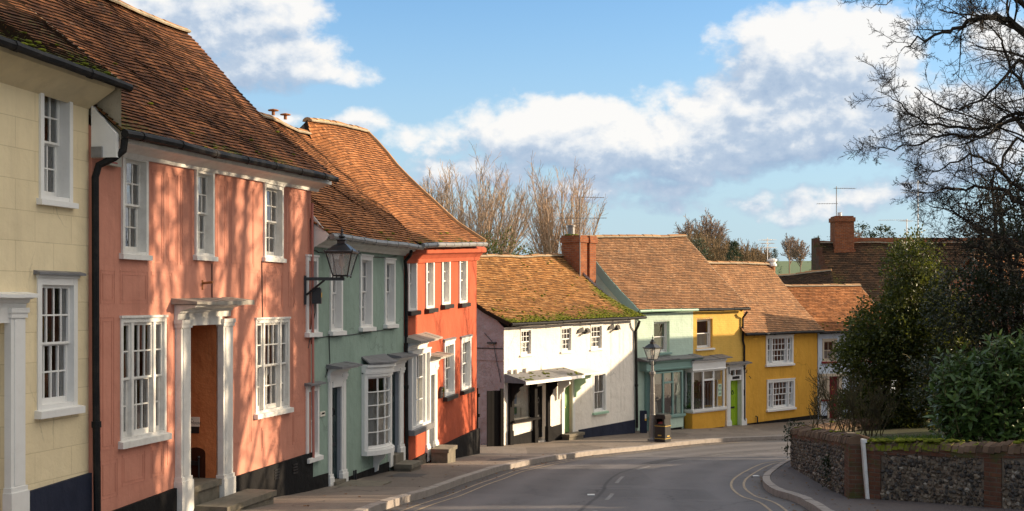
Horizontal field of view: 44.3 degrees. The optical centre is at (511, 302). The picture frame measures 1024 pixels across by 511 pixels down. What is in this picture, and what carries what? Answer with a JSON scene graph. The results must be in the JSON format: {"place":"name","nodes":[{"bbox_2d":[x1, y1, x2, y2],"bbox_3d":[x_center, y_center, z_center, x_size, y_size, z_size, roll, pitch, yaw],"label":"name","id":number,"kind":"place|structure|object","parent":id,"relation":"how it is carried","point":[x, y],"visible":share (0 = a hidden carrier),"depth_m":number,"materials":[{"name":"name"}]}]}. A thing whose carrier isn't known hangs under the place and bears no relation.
{"place":"outdoors","nodes":[
{"label":"outdoors","id":0,"kind":"place"},
{"bbox_2d":[238,419,844,510],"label":"pavement","id":1,"kind":"structure","parent":0,"point":[334,498],"depth_m":30.28,"materials":[{"name":"concrete"}]},
{"bbox_2d":[477,388,479,427],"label":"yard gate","id":2,"kind":"structure","parent":1,"relation":"on","point":[478,395],"depth_m":37.33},
{"bbox_2d":[487,388,503,446],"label":"yard gate","id":3,"kind":"structure","parent":1,"relation":"on","point":[495,417],"depth_m":39.84,"materials":[{"name":"black wood"}]},
{"bbox_2d":[486,458,518,460],"bbox_3d":[-0.191,4.061,32.525,0.507,0.136,1.667,0,0,16],"label":"pavement patch","id":4,"kind":"object","parent":1,"relation":"on","point":[502,459],"visible":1,"depth_m":32.32,"materials":[{"name":"grey concrete"}]},
{"bbox_2d":[640,410,646,432],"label":"bollard","id":5,"kind":"object","parent":1,"relation":"on","point":[643,421],"visible":1,"depth_m":46.52,"materials":[{"name":"blue metal"}]},
{"bbox_2d":[643,335,661,441],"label":"lamp post","id":6,"kind":"object","parent":1,"relation":"on","point":[652,346],"visible":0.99,"depth_m":42.41,"materials":[{"name":"black metal"}]},
{"bbox_2d":[654,413,670,441],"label":"litter bin","id":7,"kind":"object","parent":1,"relation":"on","point":[662,425],"visible":1,"depth_m":42.06,"materials":[{"name":"black paint"}]},
{"bbox_2d":[121,0,1023,260],"label":"sky","id":8,"kind":"structure","parent":0,"point":[739,111],"materials":[{"name":"blue"}]},
{"bbox_2d":[384,439,808,510],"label":"road","id":9,"kind":"structure","parent":0,"point":[698,478],"depth_m":26.19,"materials":[{"name":"grey asphalt"}]},
{"bbox_2d":[401,440,768,510],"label":"road marking","id":10,"kind":"object","parent":9,"relation":"on","point":[517,470],"visible":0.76,"depth_m":27.46,"materials":[{"name":"paint"}]},
{"bbox_2d":[303,432,878,510],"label":"fallen leaves","id":11,"kind":"object","parent":9,"relation":"on","point":[614,447],"visible":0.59,"depth_m":24.96,"materials":[{"name":"brown plant"}]},
{"bbox_2d":[415,440,783,510],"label":"road marking","id":12,"kind":"object","parent":9,"relation":"on","point":[526,470],"visible":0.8,"depth_m":27.09,"materials":[{"name":"paint"}]},
{"bbox_2d":[646,458,684,463],"bbox_3d":[4.089,4.283,33.957,0.447,0.208,2.897,0,0,23],"label":"road patch","id":13,"kind":"object","parent":9,"relation":"on","point":[662,460],"visible":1,"depth_m":34.08,"materials":[{"name":"grey asphalt"}]},
{"bbox_2d":[592,449,789,510],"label":"road marking","id":14,"kind":"object","parent":9,"relation":"on","point":[612,494],"visible":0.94,"depth_m":27.47,"materials":[{"name":"white paint"}]},
{"bbox_2d":[730,459,787,510],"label":"road marking","id":15,"kind":"object","parent":9,"relation":"on","point":[732,488],"visible":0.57,"depth_m":25.55,"materials":[{"name":"yellow paint"}]},
{"bbox_2d":[743,462,787,510],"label":"road marking","id":16,"kind":"object","parent":9,"relation":"on","point":[745,488],"visible":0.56,"depth_m":25.34,"materials":[{"name":"yellow paint"}]},
{"bbox_2d":[775,261,810,273],"bbox_3d":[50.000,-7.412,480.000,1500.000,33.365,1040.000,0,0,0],"label":"terrain","id":17,"kind":"structure","parent":0,"point":[795,266],"depth_m":365.39,"materials":[{"name":"green plant"}]},
{"bbox_2d":[0,0,133,510],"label":"cream house","id":18,"kind":"structure","parent":17,"relation":"on","point":[44,442],"depth_m":15.60,"materials":[{"name":"white paint"}]},
{"bbox_2d":[36,93,78,208],"bbox_3d":[-5.808,-1.998,15.853,0.274,1.591,0.797,0,0,13],"label":"window","id":19,"kind":"structure","parent":18,"relation":"in","point":[61,195],"depth_m":16.10,"materials":[{"name":"white paint"}]},
{"bbox_2d":[33,270,86,418],"bbox_3d":[-5.797,0.516,15.902,0.314,1.833,1.018,0,0,13],"label":"window","id":20,"kind":"structure","parent":18,"relation":"in","point":[51,406],"depth_m":15.99,"materials":[{"name":"white paint"}]},
{"bbox_2d":[20,0,338,510],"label":"pink house","id":21,"kind":"structure","parent":17,"relation":"on","point":[195,286],"depth_m":19.84,"materials":[{"name":"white paint"}]},
{"bbox_2d":[119,156,152,260],"bbox_3d":[-5.319,-1.338,17.593,0.209,1.491,0.784,0,0,13],"label":"window","id":22,"kind":"structure","parent":21,"relation":"in","point":[140,251],"depth_m":17.85,"materials":[{"name":"white paint"}]},
{"bbox_2d":[136,325,136,375],"bbox_3d":[-5.604,1.581,19.723,0.050,2.457,1.042,0,0,13],"label":"door","id":23,"kind":"structure","parent":21,"relation":"in","point":[136,325],"depth_m":19.22,"materials":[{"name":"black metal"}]},
{"bbox_2d":[118,315,171,448],"bbox_3d":[-5.282,1.096,17.848,0.274,1.824,1.346,0,0,13],"label":"window","id":24,"kind":"structure","parent":21,"relation":"in","point":[132,432],"depth_m":17.95,"materials":[{"name":"white paint"}]},
{"bbox_2d":[191,417,200,426],"bbox_3d":[-5.148,1.916,20.162,0.360,0.153,0.016,0,0,13],"label":"house name plate","id":25,"kind":"object","parent":21,"relation":"attached to","point":[195,422],"visible":0.49,"depth_m":20.14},
{"bbox_2d":[193,170,217,260],"bbox_3d":[-4.838,-1.369,19.612,0.209,1.447,0.709,0,0,13],"label":"window","id":26,"kind":"structure","parent":21,"relation":"in","point":[207,253],"depth_m":19.83,"materials":[{"name":"white paint"}]},
{"bbox_2d":[254,317,293,418],"bbox_3d":[-4.268,1.126,22.111,0.277,1.728,1.525,0,0,13],"label":"window","id":27,"kind":"structure","parent":21,"relation":"in","point":[281,405],"depth_m":22.20,"materials":[{"name":"white paint"}]},
{"bbox_2d":[262,182,286,262],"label":"window","id":28,"kind":"structure","parent":21,"relation":"in","point":[277,255],"depth_m":22.40,"materials":[{"name":"white paint"}]},
{"bbox_2d":[304,227,359,343],"bbox_3d":[-3.386,-0.324,23.538,0.976,2.229,0.567,0,0,7],"label":"wall lamp","id":29,"kind":"object","parent":21,"relation":"attached to","point":[341,246],"visible":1,"depth_m":23.48,"materials":[{"name":"black metal"}]},
{"bbox_2d":[89,109,423,489],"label":"green house","id":30,"kind":"structure","parent":17,"relation":"on","point":[358,334],"depth_m":26.47,"materials":[{"name":"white paint"}]},
{"bbox_2d":[305,254,322,336],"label":"window","id":31,"kind":"structure","parent":30,"relation":"in","point":[308,333],"depth_m":23.83,"materials":[{"name":"white paint"}]},
{"bbox_2d":[304,381,325,463],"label":"window","id":32,"kind":"structure","parent":30,"relation":"in","point":[317,384],"depth_m":24.04,"materials":[{"name":"white paint"}]},
{"bbox_2d":[332,387,336,478],"bbox_3d":[-3.558,2.614,25.051,0.140,1.859,0.513,0,0,13],"label":"door","id":33,"kind":"structure","parent":30,"relation":"in","point":[334,390],"depth_m":25.17,"materials":[{"name":"blue wood"}]},
{"bbox_2d":[328,254,346,335],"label":"window","id":34,"kind":"structure","parent":30,"relation":"in","point":[335,287],"depth_m":25.26,"materials":[{"name":"white paint"}]},
{"bbox_2d":[359,254,376,331],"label":"window","id":35,"kind":"structure","parent":30,"relation":"in","point":[367,323],"depth_m":26.99,"materials":[{"name":"white paint"}]},
{"bbox_2d":[361,354,396,471],"bbox_3d":[-2.783,2.416,27.161,0.530,2.547,1.553,0,0,13],"label":"bow window","id":36,"kind":"structure","parent":30,"relation":"in","point":[375,405],"depth_m":26.77,"materials":[{"name":"white paint"}]},
{"bbox_2d":[383,257,398,327],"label":"window","id":37,"kind":"structure","parent":30,"relation":"in","point":[389,263],"depth_m":28.46,"materials":[{"name":"white paint"}]},
{"bbox_2d":[392,372,394,451],"bbox_3d":[-2.726,2.506,28.597,0.134,1.869,0.535,0,0,13],"label":"door","id":38,"kind":"structure","parent":30,"relation":"in","point":[393,375],"depth_m":28.78,"materials":[{"name":"black wood"}]},
{"bbox_2d":[271,117,487,463],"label":"red house","id":39,"kind":"structure","parent":17,"relation":"on","point":[440,304],"depth_m":32.39,"materials":[{"name":"white paint"}]},
{"bbox_2d":[407,263,420,315],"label":"window","id":40,"kind":"structure","parent":39,"relation":"in","point":[412,267],"depth_m":30.03,"materials":[{"name":"white paint"}]},
{"bbox_2d":[404,332,442,435],"bbox_3d":[-2.125,1.920,30.029,0.460,2.385,1.763,0,0,13],"label":"bay window","id":41,"kind":"structure","parent":39,"relation":"in","point":[419,367],"depth_m":30.04,"materials":[{"name":"white paint"}]},
{"bbox_2d":[425,262,438,312],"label":"window","id":42,"kind":"structure","parent":39,"relation":"in","point":[429,267],"depth_m":31.41,"materials":[{"name":"white paint"}]},
{"bbox_2d":[438,386,444,397],"bbox_3d":[-1.777,2.291,32.066,0.113,0.289,0.344,0,0,13],"label":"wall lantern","id":43,"kind":"object","parent":39,"relation":"attached to","point":[441,392],"depth_m":31.95,"materials":[{"name":"black paint"}]},
{"bbox_2d":[441,262,453,308],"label":"window","id":44,"kind":"structure","parent":39,"relation":"in","point":[445,266],"depth_m":32.80,"materials":[{"name":"white paint"}]},
{"bbox_2d":[443,337,458,401],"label":"window","id":45,"kind":"structure","parent":39,"relation":"in","point":[449,343],"depth_m":33.20,"materials":[{"name":"white paint"}]},
{"bbox_2d":[458,261,470,306],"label":"window","id":46,"kind":"structure","parent":39,"relation":"in","point":[463,265],"depth_m":34.41,"materials":[{"name":"white paint"}]},
{"bbox_2d":[460,334,474,394],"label":"window","id":47,"kind":"structure","parent":39,"relation":"in","point":[465,357],"depth_m":34.68,"materials":[{"name":"white paint"}]},
{"bbox_2d":[418,164,473,224],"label":"bare tree","id":48,"kind":"object","parent":17,"relation":"on","point":[431,190],"visible":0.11,"depth_m":70.89,"materials":[{"name":"brown plant"}]},
{"bbox_2d":[421,144,545,254],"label":"bare tree","id":49,"kind":"object","parent":17,"relation":"on","point":[482,214],"visible":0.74,"depth_m":69.28,"materials":[{"name":"brown plant"}]},
{"bbox_2d":[482,226,537,254],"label":"evergreen shrub","id":50,"kind":"object","parent":17,"relation":"on","point":[491,247],"visible":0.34,"depth_m":65.88,"materials":[{"name":"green plant"}]},
{"bbox_2d":[513,152,606,253],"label":"bare tree","id":51,"kind":"object","parent":17,"relation":"on","point":[546,227],"visible":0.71,"depth_m":71.66,"materials":[{"name":"brown plant"}]},
{"bbox_2d":[477,253,646,444],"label":"white cottage","id":52,"kind":"structure","parent":17,"relation":"on","point":[550,366],"depth_m":43.49,"materials":[{"name":"paint"}]},
{"bbox_2d":[512,384,539,422],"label":"shop window","id":53,"kind":"structure","parent":52,"relation":"in","point":[523,404],"depth_m":41.66,"materials":[{"name":"grey glass"}]},
{"bbox_2d":[520,328,533,356],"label":"window","id":54,"kind":"structure","parent":52,"relation":"in","point":[523,332],"depth_m":41.61,"materials":[{"name":"white paint"}]},
{"bbox_2d":[537,386,541,436],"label":"door","id":55,"kind":"structure","parent":52,"relation":"in","point":[539,388],"depth_m":42.31,"materials":[{"name":"black wood"}]},
{"bbox_2d":[560,325,573,353],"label":"window","id":56,"kind":"structure","parent":52,"relation":"in","point":[566,343],"depth_m":43.40,"materials":[{"name":"white paint"}]},
{"bbox_2d":[565,386,568,432],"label":"door","id":57,"kind":"structure","parent":52,"relation":"in","point":[567,388],"depth_m":43.49,"materials":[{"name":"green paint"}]},
{"bbox_2d":[590,324,603,350],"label":"window","id":58,"kind":"structure","parent":52,"relation":"in","point":[596,329],"depth_m":44.87,"materials":[{"name":"white paint"}]},
{"bbox_2d":[592,371,608,414],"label":"window","id":59,"kind":"structure","parent":52,"relation":"in","point":[599,396],"depth_m":45.04,"materials":[{"name":"white paint"}]},
{"bbox_2d":[352,435,789,510],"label":"kerb","id":60,"kind":"structure","parent":17,"relation":"on","point":[391,502],"depth_m":30.59,"materials":[{"name":"concrete"}]},
{"bbox_2d":[560,196,703,430],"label":"mint shop","id":61,"kind":"structure","parent":17,"relation":"on","point":[626,270],"depth_m":48.67,"materials":[{"name":"brown tile"}]},
{"bbox_2d":[654,320,671,354],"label":"window","id":62,"kind":"structure","parent":61,"relation":"in","point":[661,341],"depth_m":48.68,"materials":[{"name":"white paint"}]},
{"bbox_2d":[648,370,685,429],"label":"bay window","id":63,"kind":"structure","parent":61,"relation":"in","point":[668,378],"depth_m":48.27,"materials":[{"name":"teal glass"}]},
{"bbox_2d":[683,378,687,427],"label":"door","id":64,"kind":"structure","parent":61,"relation":"in","point":[687,378],"depth_m":49.19,"materials":[{"name":"wood"}]},
{"bbox_2d":[673,214,697,238],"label":"bare tree","id":65,"kind":"object","parent":17,"relation":"on","point":[686,230],"visible":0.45,"depth_m":154.72,"materials":[{"name":"brown plant"}]},
{"bbox_2d":[634,234,751,428],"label":"yellow shop","id":66,"kind":"structure","parent":17,"relation":"on","point":[708,291],"depth_m":50.52,"materials":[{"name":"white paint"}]},
{"bbox_2d":[696,317,714,350],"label":"window","id":67,"kind":"structure","parent":66,"relation":"in","point":[703,339],"depth_m":49.97,"materials":[{"name":"white paint"}]},
{"bbox_2d":[684,369,726,428],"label":"bay window","id":68,"kind":"structure","parent":66,"relation":"in","point":[697,417],"depth_m":49.14,"materials":[{"name":"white paint"}]},
{"bbox_2d":[718,384,721,395],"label":"window notice","id":69,"kind":"object","parent":66,"relation":"attached to","point":[719,389],"depth_m":49.64,"materials":[{"name":"white paper"}]},
{"bbox_2d":[731,380,737,424],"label":"door","id":70,"kind":"structure","parent":66,"relation":"in","point":[734,383],"depth_m":50.93,"materials":[{"name":"green paint"}]},
{"bbox_2d":[690,237,712,260],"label":"conifer tree","id":71,"kind":"object","parent":17,"relation":"on","point":[699,249],"visible":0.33,"depth_m":109.98,"materials":[{"name":"green plant"}]},
{"bbox_2d":[688,209,731,247],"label":"bare tree","id":72,"kind":"object","parent":17,"relation":"on","point":[709,226],"visible":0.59,"depth_m":149.45,"materials":[{"name":"brown plant"}]},
{"bbox_2d":[680,226,776,261],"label":"thicket","id":73,"kind":"object","parent":17,"relation":"on","point":[718,251],"visible":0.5,"depth_m":125.53,"materials":[{"name":"brown plant"}]},
{"bbox_2d":[723,240,743,260],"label":"conifer tree","id":74,"kind":"object","parent":17,"relation":"on","point":[734,245],"visible":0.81,"depth_m":117.84,"materials":[{"name":"green plant"}]},
{"bbox_2d":[708,238,824,424],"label":"ochre house","id":75,"kind":"structure","parent":17,"relation":"on","point":[782,328],"depth_m":53.45,"materials":[{"name":"yellow paint"}]},
{"bbox_2d":[765,334,794,366],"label":"window","id":76,"kind":"structure","parent":75,"relation":"in","point":[788,354],"depth_m":52.86,"materials":[{"name":"white paint"}]},
{"bbox_2d":[766,378,796,411],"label":"window","id":77,"kind":"structure","parent":75,"relation":"in","point":[771,407],"depth_m":52.85,"materials":[{"name":"white paint"}]},
{"bbox_2d":[772,248,781,272],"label":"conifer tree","id":78,"kind":"object","parent":17,"relation":"on","point":[775,253],"visible":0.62,"depth_m":119.93,"materials":[{"name":"green plant"}]},
{"bbox_2d":[780,233,800,273],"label":"bare tree","id":79,"kind":"object","parent":17,"relation":"on","point":[789,243],"visible":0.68,"depth_m":210.18,"materials":[{"name":"brown plant"}]},
{"bbox_2d":[763,459,833,510],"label":"kerb","id":80,"kind":"structure","parent":17,"relation":"on","point":[805,501],"depth_m":23.16,"materials":[{"name":"concrete"}]},
{"bbox_2d":[787,240,809,271],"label":"bare tree","id":81,"kind":"object","parent":17,"relation":"on","point":[798,252],"visible":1,"depth_m":204.82,"materials":[{"name":"brown plant"}]},
{"bbox_2d":[777,269,833,284],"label":"outbuilding","id":82,"kind":"structure","parent":17,"relation":"on","point":[813,277],"depth_m":63.77,"materials":[{"name":"tile"}]},
{"bbox_2d":[785,284,895,418],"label":"pale blue house","id":83,"kind":"structure","parent":17,"relation":"on","point":[826,306],"depth_m":56.33,"materials":[{"name":"tile"}]},
{"bbox_2d":[821,377,827,400],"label":"window","id":84,"kind":"structure","parent":83,"relation":"in","point":[822,377],"depth_m":54.88,"materials":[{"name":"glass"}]},
{"bbox_2d":[821,339,836,363],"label":"window","id":85,"kind":"structure","parent":83,"relation":"in","point":[825,355],"depth_m":55.01,"materials":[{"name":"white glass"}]},
{"bbox_2d":[829,376,836,417],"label":"door","id":86,"kind":"structure","parent":83,"relation":"in","point":[835,377],"depth_m":55.13,"materials":[{"name":"paint"}]},
{"bbox_2d":[854,231,863,237],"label":"bare tree","id":87,"kind":"object","parent":17,"relation":"on","point":[859,235],"visible":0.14,"depth_m":99.73,"materials":[{"name":"brown plant"}]},
{"bbox_2d":[789,417,930,497],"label":"flint wall","id":88,"kind":"structure","parent":17,"relation":"on","point":[810,446],"depth_m":24.44,"materials":[{"name":"stone"}]},
{"bbox_2d":[782,420,809,458],"bbox_3d":[6.694,3.208,29.900,0.358,0.807,2.332,0,0,24],"label":"ivy","id":89,"kind":"object","parent":88,"relation":"attached to","point":[788,431],"visible":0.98,"depth_m":29.05,"materials":[{"name":"green plant"}]},
{"bbox_2d":[818,452,831,486],"bbox_3d":[6.015,3.190,23.926,0.282,0.651,0.269,0,0,-21],"label":"ivy","id":90,"kind":"object","parent":88,"relation":"attached to","point":[827,462],"visible":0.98,"depth_m":23.90,"materials":[{"name":"green plant"}]},
{"bbox_2d":[846,432,856,436],"bbox_3d":[5.945,3.095,22.050,0.150,1.610,0.160,0,0,0],"label":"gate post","id":91,"kind":"object","parent":88,"relation":"on","point":[848,434],"visible":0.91,"depth_m":21.97,"materials":[{"name":"beige stone"}]},
{"bbox_2d":[854,220,872,237],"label":"conifer tree","id":92,"kind":"object","parent":17,"relation":"on","point":[863,226],"visible":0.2,"depth_m":104.72,"materials":[{"name":"green plant"}]},
{"bbox_2d":[866,224,896,237],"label":"conifer tree","id":93,"kind":"object","parent":17,"relation":"on","point":[880,228],"visible":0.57,"depth_m":104.72,"materials":[{"name":"green plant"}]},
{"bbox_2d":[863,437,1023,509],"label":"flint wall","id":94,"kind":"structure","parent":17,"relation":"on","point":[959,472],"depth_m":20.59,"materials":[{"name":"stone"}]},
{"bbox_2d":[861,439,869,498],"bbox_3d":[6.108,3.055,21.705,0.156,1.390,0.110,0,0,0],"label":"gate post","id":95,"kind":"object","parent":94,"relation":"attached to","point":[864,462],"visible":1,"depth_m":21.66,"materials":[{"name":"white paint"}]},
{"bbox_2d":[947,253,1023,347],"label":"brick cottage","id":96,"kind":"structure","parent":17,"relation":"on","point":[982,289],"depth_m":53.95,"materials":[{"name":"brown brick"}]},
{"bbox_2d":[770,461,1023,510],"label":"pavement","id":97,"kind":"structure","parent":0,"point":[799,485],"depth_m":21.19,"materials":[{"name":"concrete"}]},
{"bbox_2d":[811,181,1016,411],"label":"dark roofed house","id":98,"kind":"structure","parent":0,"point":[845,255],"depth_m":65.32,"materials":[{"name":"brick"}]},
{"bbox_2d":[846,426,982,441],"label":"garden ground","id":99,"kind":"structure","parent":0,"point":[908,431],"depth_m":31.52,"materials":[{"name":"soil"}]},
{"bbox_2d":[806,381,855,429],"bbox_3d":[7.209,2.535,29.058,1.367,1.387,1.276,0,0,-44],"label":"bare shrub","id":100,"kind":"object","parent":99,"relation":"on","point":[816,407],"visible":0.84,"depth_m":29.32,"materials":[{"name":"brown plant"}]},
{"bbox_2d":[806,361,877,431],"bbox_3d":[7.389,2.261,28.814,1.645,1.820,1.760,0,0,0],"label":"bare shrub","id":101,"kind":"object","parent":99,"relation":"on","point":[850,401],"visible":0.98,"depth_m":28.66,"materials":[{"name":"brown plant"}]},
{"bbox_2d":[840,377,900,436],"bbox_3d":[8.455,2.500,29.705,1.462,1.462,1.241,0,0,16],"label":"bare shrub","id":102,"kind":"object","parent":99,"relation":"on","point":[873,404],"visible":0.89,"depth_m":29.52,"materials":[{"name":"brown plant"}]},
{"bbox_2d":[819,223,997,428],"bbox_3d":[10.731,0.886,34.132,4.667,6.100,3.631,0,0,0],"label":"holly bush","id":103,"kind":"object","parent":99,"relation":"on","point":[888,339],"visible":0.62,"depth_m":33.72,"materials":[{"name":"green plant"}]},
{"bbox_2d":[837,0,1023,291],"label":"bare tree","id":104,"kind":"object","parent":99,"relation":"on","point":[972,11],"visible":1,"depth_m":23.73,"materials":[{"name":"brown plant"}]},
{"bbox_2d":[900,148,1023,433],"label":"ivy clad tree","id":105,"kind":"object","parent":99,"relation":"on","point":[985,280],"visible":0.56,"depth_m":28.84,"materials":[{"name":"green plant"}]},
{"bbox_2d":[915,87,1023,151],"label":"bare tree","id":106,"kind":"object","parent":99,"relation":"on","point":[1022,128],"visible":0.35,"depth_m":27.37,"materials":[{"name":"brown plant"}]},
{"bbox_2d":[923,323,1023,442],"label":"laurel bush","id":107,"kind":"object","parent":99,"relation":"on","point":[975,400],"visible":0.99,"depth_m":23.07,"materials":[{"name":"green plant"}]},
{"bbox_2d":[930,98,1023,337],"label":"bare tree","id":108,"kind":"object","parent":99,"relation":"on","point":[1014,172],"visible":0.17,"depth_m":35.48,"materials":[{"name":"brown plant"}]},
{"bbox_2d":[871,432,1015,442],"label":"grass","id":109,"kind":"structure","parent":0,"point":[918,436],"depth_m":26.27,"materials":[{"name":"green plant"}]}
]}

